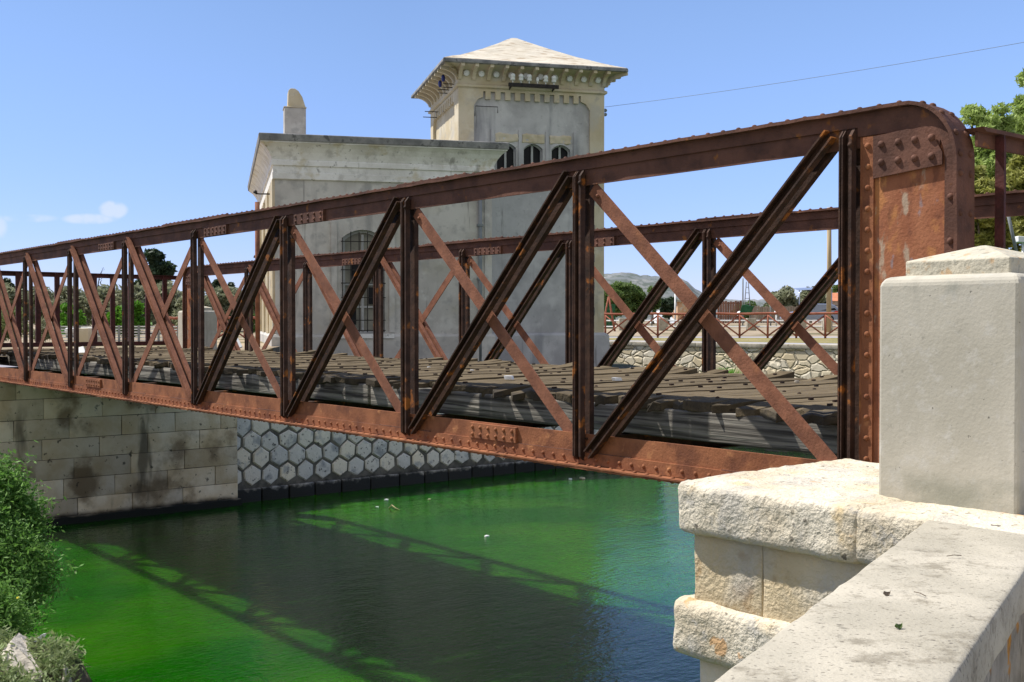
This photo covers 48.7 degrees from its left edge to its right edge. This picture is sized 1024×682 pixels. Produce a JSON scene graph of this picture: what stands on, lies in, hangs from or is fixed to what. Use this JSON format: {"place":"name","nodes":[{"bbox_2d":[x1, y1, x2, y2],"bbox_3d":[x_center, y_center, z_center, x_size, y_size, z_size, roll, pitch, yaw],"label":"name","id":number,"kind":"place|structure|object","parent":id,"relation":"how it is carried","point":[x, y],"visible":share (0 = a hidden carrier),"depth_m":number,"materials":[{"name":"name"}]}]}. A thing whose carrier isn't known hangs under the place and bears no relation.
{"place":"outdoors","nodes":[
{"label":"outdoors","id":0,"kind":"place"},
{"bbox_2d":[0,641,91,681],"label":"bank mound","id":1,"kind":"object","parent":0,"point":[85,678],"visible":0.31,"depth_m":7.97,"materials":[{"name":"grey stone"}]},
{"bbox_2d":[0,633,43,681],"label":"pale rock","id":2,"kind":"object","parent":1,"relation":"on","point":[20,652],"visible":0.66,"depth_m":7.67,"materials":[{"name":"grey stone"}]},
{"bbox_2d":[0,625,90,681],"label":"weeds","id":3,"kind":"object","parent":1,"relation":"on","point":[57,646],"visible":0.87,"depth_m":7.79,"materials":[{"name":"green plant"}]},
{"bbox_2d":[47,651,63,673],"bbox_3d":[-3.137,2.230,7.732,0.152,0.224,0.046,0,1,0],"label":"weed sprig","id":4,"kind":"object","parent":1,"relation":"on","point":[60,652],"visible":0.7,"depth_m":7.74,"materials":[{"name":"green plant"}]},
{"bbox_2d":[55,651,73,679],"bbox_3d":[-3.024,2.202,7.638,0.152,0.224,0.032,0,1,0],"label":"weed sprig","id":5,"kind":"object","parent":1,"relation":"on","point":[65,659],"visible":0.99,"depth_m":7.64,"materials":[{"name":"green plant"}]},
{"bbox_2d":[62,666,71,681],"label":"pale rock","id":6,"kind":"object","parent":1,"relation":"on","point":[69,680],"visible":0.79,"depth_m":7.74,"materials":[{"name":"grey stone"}]},
{"bbox_2d":[64,663,79,681],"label":"weed sprig","id":7,"kind":"object","parent":1,"relation":"on","point":[75,667],"visible":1,"depth_m":7.64,"materials":[{"name":"green plant"}]},
{"bbox_2d":[79,328,95,347],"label":"plastered block","id":8,"kind":"structure","parent":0,"point":[85,334],"depth_m":27.00,"materials":[{"name":"beige paint"}]},
{"bbox_2d":[0,338,278,356],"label":"canal bank ground","id":9,"kind":"structure","parent":0,"point":[242,341],"depth_m":31.76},
{"bbox_2d":[1,306,28,342],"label":"reed clump","id":10,"kind":"object","parent":9,"relation":"on","point":[3,324],"visible":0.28,"depth_m":31.93,"materials":[{"name":"green plant"}]},
{"bbox_2d":[33,317,52,341],"bbox_3d":[-12.842,-0.252,30.999,0.682,0.927,0.711,0,1,0],"label":"reed clump","id":11,"kind":"object","parent":9,"relation":"on","point":[43,325],"visible":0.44,"depth_m":30.89,"materials":[{"name":"green plant"}]},
{"bbox_2d":[60,325,177,341],"bbox_3d":[-11.795,-0.206,33.997,3.617,0.530,0.070,0,1,0],"label":"slatted fence","id":12,"kind":"object","parent":9,"relation":"on","point":[158,337],"visible":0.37,"depth_m":34.00,"materials":[{"name":"white paint"}]},
{"bbox_2d":[178,306,216,348],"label":"concrete pillar","id":13,"kind":"structure","parent":9,"relation":"on","point":[210,324],"depth_m":24.57,"materials":[{"name":"concrete"}]},
{"bbox_2d":[255,202,259,346],"bbox_3d":[-6.623,-1.676,28.575,0.516,3.660,0.119,0,1,0],"label":"iron pole","id":14,"kind":"object","parent":9,"relation":"on","point":[257,298],"visible":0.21,"depth_m":28.54,"materials":[{"name":"metal"}]},
{"bbox_2d":[247,38,627,366],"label":"pump house","id":15,"kind":"structure","parent":9,"relation":"on","point":[510,102],"depth_m":32.10,"materials":[{"name":"grey paint"}]},
{"bbox_2d":[341,230,385,333],"bbox_3d":[-3.974,-1.573,30.130,1.180,2.760,0.315,0,1,-14],"label":"window","id":16,"kind":"structure","parent":15,"relation":"in","point":[362,318],"depth_m":30.18,"materials":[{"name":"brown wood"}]},
{"bbox_2d":[497,145,514,168],"bbox_3d":[-0.203,-5.306,32.778,0.570,0.950,0.090,0,1,-14],"label":"tower window","id":17,"kind":"structure","parent":15,"relation":"in","point":[506,160],"depth_m":32.81,"materials":[{"name":"black glass"}]},
{"bbox_2d":[524,145,540,164],"bbox_3d":[0.572,-5.309,32.978,0.570,0.950,0.090,0,1,-14],"label":"tower window","id":18,"kind":"structure","parent":15,"relation":"in","point":[532,153],"depth_m":32.99,"materials":[{"name":"black glass"}]},
{"bbox_2d":[552,146,568,159],"bbox_3d":[1.385,-5.313,33.188,0.570,0.950,0.090,0,1,-14],"label":"tower window","id":19,"kind":"structure","parent":15,"relation":"in","point":[558,152],"depth_m":33.19,"materials":[{"name":"black glass"}]},
{"bbox_2d":[604,42,1023,115],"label":"overhead cable","id":20,"kind":"object","parent":15,"relation":"attached to","point":[605,110],"visible":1,"depth_m":28.94,"materials":[{"name":"black metal"}]},
{"bbox_2d":[0,100,1023,483],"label":"iron bridge","id":21,"kind":"structure","parent":9,"relation":"on","point":[906,178],"depth_m":9.56,"materials":[{"name":"brown metal"}]},
{"bbox_2d":[79,346,86,374],"bbox_3d":[-7.449,0.338,19.709,0.130,0.475,0.729,-1,1,-31],"label":"white board","id":22,"kind":"object","parent":21,"relation":"attached to","point":[82,349],"visible":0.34,"depth_m":19.90,"materials":[{"name":"paint"}]},
{"bbox_2d":[0,271,176,346],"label":"barrier gate","id":23,"kind":"structure","parent":21,"relation":"attached to","point":[58,275],"depth_m":22.29,"materials":[{"name":"metal"}]},
{"bbox_2d":[611,377,621,380],"bbox_3d":[0.962,0.351,10.421,0.083,0.027,0.069,1,1,34],"label":"feather","id":24,"kind":"object","parent":21,"relation":"on","point":[616,379],"visible":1,"depth_m":10.41,"materials":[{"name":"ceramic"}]},
{"bbox_2d":[964,126,1023,248],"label":"barrier gate","id":25,"kind":"structure","parent":21,"relation":"attached to","point":[1001,143],"depth_m":6.09,"materials":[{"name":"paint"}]},
{"bbox_2d":[21,447,816,681],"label":"water","id":26,"kind":"structure","parent":0,"point":[557,575],"depth_m":16.46,"materials":[{"name":"green liquid"}]},
{"bbox_2d":[237,366,641,502],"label":"hexagon stone wall","id":27,"kind":"structure","parent":26,"relation":"in","point":[278,461],"depth_m":25.46,"materials":[{"name":"grey stone"}]},
{"bbox_2d":[673,458,1023,681],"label":"stone abutment","id":28,"kind":"object","parent":26,"relation":"in","point":[778,550],"visible":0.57,"depth_m":5.07,"materials":[{"name":"stone"}]},
{"bbox_2d":[879,245,1023,513],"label":"concrete pillar","id":29,"kind":"structure","parent":28,"relation":"on","point":[951,430],"depth_m":4.68,"materials":[{"name":"stone"}]},
{"bbox_2d":[22,321,837,337],"bbox_3d":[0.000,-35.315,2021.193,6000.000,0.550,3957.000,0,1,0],"label":"ground","id":30,"kind":"structure","parent":0,"point":[811,331],"depth_m":63.68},
{"bbox_2d":[3,277,14,288],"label":"pine tree","id":31,"kind":"object","parent":30,"relation":"on","point":[6,280],"visible":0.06,"depth_m":83.83,"materials":[{"name":"green plant"}]},
{"bbox_2d":[1,282,34,322],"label":"olive tree","id":32,"kind":"object","parent":30,"relation":"on","point":[11,292],"visible":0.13,"depth_m":57.62,"materials":[{"name":"green plant"}]},
{"bbox_2d":[22,286,53,324],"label":"olive tree","id":33,"kind":"object","parent":30,"relation":"on","point":[51,294],"visible":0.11,"depth_m":65.34,"materials":[{"name":"green plant"}]},
{"bbox_2d":[60,302,86,333],"bbox_3d":[-17.128,-0.745,44.022,1.238,1.578,0.988,1,1,31],"label":"leafy shrub","id":34,"kind":"object","parent":30,"relation":"on","point":[63,316],"visible":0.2,"depth_m":43.84,"materials":[{"name":"green plant"}]},
{"bbox_2d":[47,285,102,328],"bbox_3d":[-23.292,-1.669,59.877,3.409,2.761,2.694,0,1,0],"label":"olive tree","id":35,"kind":"object","parent":30,"relation":"on","point":[84,306],"visible":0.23,"depth_m":59.49,"materials":[{"name":"green plant"}]},
{"bbox_2d":[88,284,121,325],"bbox_3d":[-22.977,-1.896,64.171,3.318,2.926,3.129,1,1,43],"label":"olive tree","id":36,"kind":"object","parent":30,"relation":"on","point":[102,290],"visible":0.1,"depth_m":63.62,"materials":[{"name":"green plant"}]},
{"bbox_2d":[106,299,151,336],"bbox_3d":[-15.578,-0.870,45.950,2.005,1.759,1.636,0,1,15],"label":"leafy shrub","id":37,"kind":"object","parent":30,"relation":"on","point":[139,319],"visible":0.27,"depth_m":45.62,"materials":[{"name":"green plant"}]},
{"bbox_2d":[107,281,156,325],"bbox_3d":[-19.932,-1.730,59.957,2.852,2.872,2.900,0,1,0],"label":"olive tree","id":38,"kind":"object","parent":30,"relation":"on","point":[139,293],"visible":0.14,"depth_m":59.44,"materials":[{"name":"green plant"}]},
{"bbox_2d":[134,247,177,286],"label":"pine tree","id":39,"kind":"object","parent":30,"relation":"on","point":[155,258],"visible":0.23,"depth_m":81.32,"materials":[{"name":"green plant"}]},
{"bbox_2d":[150,280,181,328],"bbox_3d":[-18.750,-1.880,61.836,3.560,3.035,2.653,0,1,0],"label":"olive tree","id":40,"kind":"object","parent":30,"relation":"on","point":[178,293],"visible":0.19,"depth_m":61.25,"materials":[{"name":"green plant"}]},
{"bbox_2d":[172,289,213,325],"bbox_3d":[-16.347,-1.614,57.922,3.022,2.759,2.265,1,1,37],"label":"olive tree","id":41,"kind":"object","parent":30,"relation":"on","point":[178,303],"visible":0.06,"depth_m":57.61,"materials":[{"name":"green plant"}]},
{"bbox_2d":[169,316,254,337],"bbox_3d":[-11.858,-0.479,44.998,3.936,1.006,0.160,0,1,0],"label":"rustic fence","id":42,"kind":"object","parent":30,"relation":"on","point":[218,323],"visible":0.16,"depth_m":44.95,"materials":[{"name":"brown metal"}]},
{"bbox_2d":[206,279,219,293],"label":"pine tree","id":43,"kind":"object","parent":30,"relation":"on","point":[215,283],"visible":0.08,"depth_m":83.40,"materials":[{"name":"green plant"}]},
{"bbox_2d":[204,285,241,330],"bbox_3d":[-16.207,-1.863,63.884,2.888,2.866,2.954,0,1,0],"label":"olive tree","id":44,"kind":"object","parent":30,"relation":"on","point":[222,298],"visible":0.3,"depth_m":63.02,"materials":[{"name":"green plant"}]},
{"bbox_2d":[228,282,236,287],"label":"cypress tree","id":45,"kind":"object","parent":30,"relation":"on","point":[230,284],"visible":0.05,"depth_m":79.80,"materials":[{"name":"green plant"}]},
{"bbox_2d":[253,310,254,332],"bbox_3d":[-11.120,-0.768,48.026,0.875,1.481,0.837,0,1,0],"label":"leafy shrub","id":46,"kind":"object","parent":30,"relation":"on","point":[253,323],"visible":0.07,"depth_m":47.94,"materials":[{"name":"green plant"}]},
{"bbox_2d":[604,304,614,328],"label":"green panel","id":47,"kind":"object","parent":30,"relation":"on","point":[608,323],"visible":0.5,"depth_m":69.99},
{"bbox_2d":[605,296,615,330],"bbox_3d":[5.442,-1.526,63.983,0.861,1.990,0.120,0,1,0],"label":"trestle","id":48,"kind":"object","parent":30,"relation":"on","point":[610,306],"visible":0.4,"depth_m":63.93,"materials":[{"name":"brown metal"}]},
{"bbox_2d":[604,280,632,324],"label":"broadleaf tree","id":49,"kind":"object","parent":30,"relation":"on","point":[622,290],"visible":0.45,"depth_m":79.50,"materials":[{"name":"green plant"}]},
{"bbox_2d":[626,281,646,321],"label":"broadleaf tree","id":50,"kind":"object","parent":30,"relation":"on","point":[637,298],"visible":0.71,"depth_m":83.43,"materials":[{"name":"green plant"}]},
{"bbox_2d":[647,285,660,323],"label":"cypress tree","id":51,"kind":"object","parent":30,"relation":"on","point":[658,304],"visible":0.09,"depth_m":81.79,"materials":[{"name":"green plant"}]},
{"bbox_2d":[659,296,676,322],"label":"broadleaf tree","id":52,"kind":"object","parent":30,"relation":"on","point":[667,305],"visible":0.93,"depth_m":85.55,"materials":[{"name":"green plant"}]},
{"bbox_2d":[674,294,675,325],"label":"thin post","id":53,"kind":"object","parent":30,"relation":"on","point":[674,308],"visible":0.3,"depth_m":73.96,"materials":[{"name":"white paint"}]},
{"bbox_2d":[672,299,687,322],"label":"brick shed","id":54,"kind":"structure","parent":30,"relation":"on","point":[681,307],"depth_m":91.97,"materials":[{"name":"brick"}]},
{"bbox_2d":[606,318,837,330],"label":"pipe railing","id":55,"kind":"object","parent":30,"relation":"on","point":[663,325],"visible":0.25,"depth_m":65.70,"materials":[{"name":"red metal"}]},
{"bbox_2d":[717,301,741,322],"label":"sheet fence","id":56,"kind":"object","parent":30,"relation":"on","point":[724,306],"visible":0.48,"depth_m":91.98,"materials":[{"name":"brown metal"}]},
{"bbox_2d":[742,278,743,325],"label":"thin post","id":57,"kind":"object","parent":30,"relation":"on","point":[742,296],"visible":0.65,"depth_m":73.92,"materials":[{"name":"grey metal"}]},
{"bbox_2d":[734,300,757,322],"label":"broadleaf tree","id":58,"kind":"object","parent":30,"relation":"on","point":[752,303],"visible":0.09,"depth_m":103.47,"materials":[{"name":"green plant"}]},
{"bbox_2d":[743,282,750,323],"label":"ladder mast","id":59,"kind":"object","parent":30,"relation":"on","point":[745,296],"visible":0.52,"depth_m":75.94,"materials":[{"name":"grey metal"}]},
{"bbox_2d":[749,306,797,322],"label":"board fence","id":60,"kind":"object","parent":30,"relation":"on","point":[767,309],"visible":0.33,"depth_m":95.99,"materials":[{"name":"grey wood"}]},
{"bbox_2d":[764,285,802,317],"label":"olive tree","id":61,"kind":"object","parent":30,"relation":"on","point":[785,296],"visible":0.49,"depth_m":103.23,"materials":[{"name":"green plant"}]},
{"bbox_2d":[780,304,837,319],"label":"parked car","id":62,"kind":"object","parent":30,"relation":"on","point":[821,308],"visible":0.25,"depth_m":83.99,"materials":[{"name":"paint"}]},
{"bbox_2d":[798,286,825,322],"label":"olive tree","id":63,"kind":"object","parent":30,"relation":"on","point":[803,294],"visible":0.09,"depth_m":107.13,"materials":[{"name":"green plant"}]},
{"bbox_2d":[793,287,831,303],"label":"blue awning","id":64,"kind":"object","parent":30,"relation":"on","point":[809,288],"visible":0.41,"depth_m":98.17,"materials":[{"name":"paint"}]},
{"bbox_2d":[806,293,837,322],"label":"tiled house","id":65,"kind":"structure","parent":30,"relation":"on","point":[834,298],"depth_m":108.33,"materials":[{"name":"tile"}]},
{"bbox_2d":[826,207,831,331],"bbox_3d":[17.341,-3.784,61.943,0.290,7.027,0.280,0,1,0],"label":"timber pole","id":66,"kind":"object","parent":30,"relation":"on","point":[828,293],"visible":0.66,"depth_m":61.85,"materials":[{"name":"brown wood"}]},
{"bbox_2d":[831,285,837,292],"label":"olive tree","id":67,"kind":"object","parent":30,"relation":"on","point":[834,289],"visible":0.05,"depth_m":111.74,"materials":[{"name":"green plant"}]},
{"bbox_2d":[959,102,1022,190],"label":"eucalyptus tree","id":68,"kind":"object","parent":30,"relation":"on","point":[975,115],"visible":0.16,"depth_m":55.26,"materials":[{"name":"green plant"}]},
{"bbox_2d":[974,165,1019,249],"bbox_3d":[20.658,-3.951,49.884,3.356,7.777,3.443,0,1,0],"label":"broadleaf tree","id":69,"kind":"object","parent":30,"relation":"on","point":[985,231],"visible":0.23,"depth_m":49.14,"materials":[{"name":"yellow plant"}]},
{"bbox_2d":[1006,154,1023,251],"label":"broadleaf tree","id":70,"kind":"object","parent":30,"relation":"on","point":[1015,171],"visible":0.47,"depth_m":51.77,"materials":[{"name":"green plant"}]},
{"bbox_2d":[1007,67,1023,134],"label":"eucalyptus tree","id":71,"kind":"object","parent":30,"relation":"on","point":[1018,103],"visible":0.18,"depth_m":59.50,"materials":[{"name":"green plant"}]},
{"bbox_2d":[0,0,1023,366],"label":"sky","id":72,"kind":"structure","parent":0,"point":[116,116],"materials":[{"name":"blue"}]},
{"bbox_2d":[612,362,640,368],"bbox_3d":[-1.476,0.785,34.748,12.162,0.001,19.080,0,1,-11],"label":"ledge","id":73,"kind":"object","parent":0,"point":[619,365],"depth_m":35.60,"materials":[{"name":"grey stone"}]},
{"bbox_2d":[650,311,673,322],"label":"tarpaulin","id":74,"kind":"object","parent":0,"point":[671,318],"visible":0.21,"depth_m":90.26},
{"bbox_2d":[604,272,775,319],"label":"hill","id":75,"kind":"structure","parent":0,"point":[644,282],"depth_m":969.06,"materials":[{"name":"grey stone"}]},
{"bbox_2d":[740,305,753,312],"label":"hanging cloth","id":76,"kind":"object","parent":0,"point":[746,309],"visible":0.82,"depth_m":73.00,"materials":[{"name":"green fabric"}]},
{"bbox_2d":[737,446,811,453],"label":"basin bank","id":77,"kind":"structure","parent":0,"point":[770,449],"depth_m":33.75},
{"bbox_2d":[609,341,837,378],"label":"rubble wall","id":78,"kind":"structure","parent":77,"relation":"on","point":[802,361],"depth_m":40.26,"materials":[{"name":"beige stone"}]},
{"bbox_2d":[609,338,837,343],"bbox_3d":[46.200,0.081,38.951,87.600,0.001,26.513,0,1,0],"label":"coping","id":79,"kind":"object","parent":78,"relation":"on","point":[818,340],"depth_m":47.05,"materials":[{"name":"beige stone"}]},
{"bbox_2d":[604,312,837,337],"bbox_3d":[13.577,-0.652,50.003,21.997,1.256,0.153,0,1,19],"label":"rustic fence","id":80,"kind":"object","parent":79,"relation":"on","point":[825,314],"visible":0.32,"depth_m":51.07,"materials":[{"name":"brown metal"}]},
{"bbox_2d":[720,367,738,372],"bbox_3d":[7.530,1.190,40.714,1.772,0.580,1.952,1,1,38],"label":"weed tuft","id":81,"kind":"object","parent":77,"relation":"on","point":[730,371],"visible":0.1,"depth_m":40.54,"materials":[{"name":"green plant"}]},
{"bbox_2d":[1007,217,1017,250],"bbox_3d":[7.059,-0.735,15.989,0.226,2.405,0.042,0,1,0],"label":"slanted pole","id":82,"kind":"object","parent":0,"point":[1012,233],"visible":0.15,"depth_m":15.96,"materials":[{"name":"grey metal"}]},
{"bbox_2d":[1015,236,1023,251],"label":"floodlight","id":83,"kind":"object","parent":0,"point":[1019,239],"visible":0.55,"depth_m":16.94,"materials":[{"name":"white paint"}]},
{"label":"canal bank","id":84,"kind":"structure","parent":0,"visible":0},
{"bbox_2d":[0,440,66,557],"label":"flowering shrub","id":85,"kind":"object","parent":84,"relation":"on","point":[14,495],"visible":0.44,"depth_m":11.81,"materials":[{"name":"green plant"}]},
{"bbox_2d":[0,557,66,640],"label":"flowering shrub","id":86,"kind":"object","parent":84,"relation":"on","point":[12,615],"visible":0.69,"depth_m":9.34,"materials":[{"name":"green plant"}]},
{"bbox_2d":[0,505,82,633],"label":"flowering shrub","id":87,"kind":"object","parent":84,"relation":"on","point":[21,550],"visible":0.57,"depth_m":11.12,"materials":[{"name":"green plant"}]},
{"bbox_2d":[0,382,241,526],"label":"ashlar abutment","id":88,"kind":"object","parent":84,"relation":"on","point":[95,458],"visible":0.61,"depth_m":22.09,"materials":[{"name":"stone"}]},
{"bbox_2d":[715,520,1023,681],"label":"parapet wall","id":89,"kind":"structure","parent":84,"relation":"on","point":[962,620],"depth_m":2.97,"materials":[{"name":"beige stone"}]},
{"bbox_2d":[895,623,901,628],"bbox_3d":[0.963,0.709,2.816,0.020,0.015,0.012,0,1,-23],"label":"dry leaf","id":90,"kind":"object","parent":89,"relation":"on","point":[899,626],"visible":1,"depth_m":2.81,"materials":[{"name":"green plant"}]}
]}

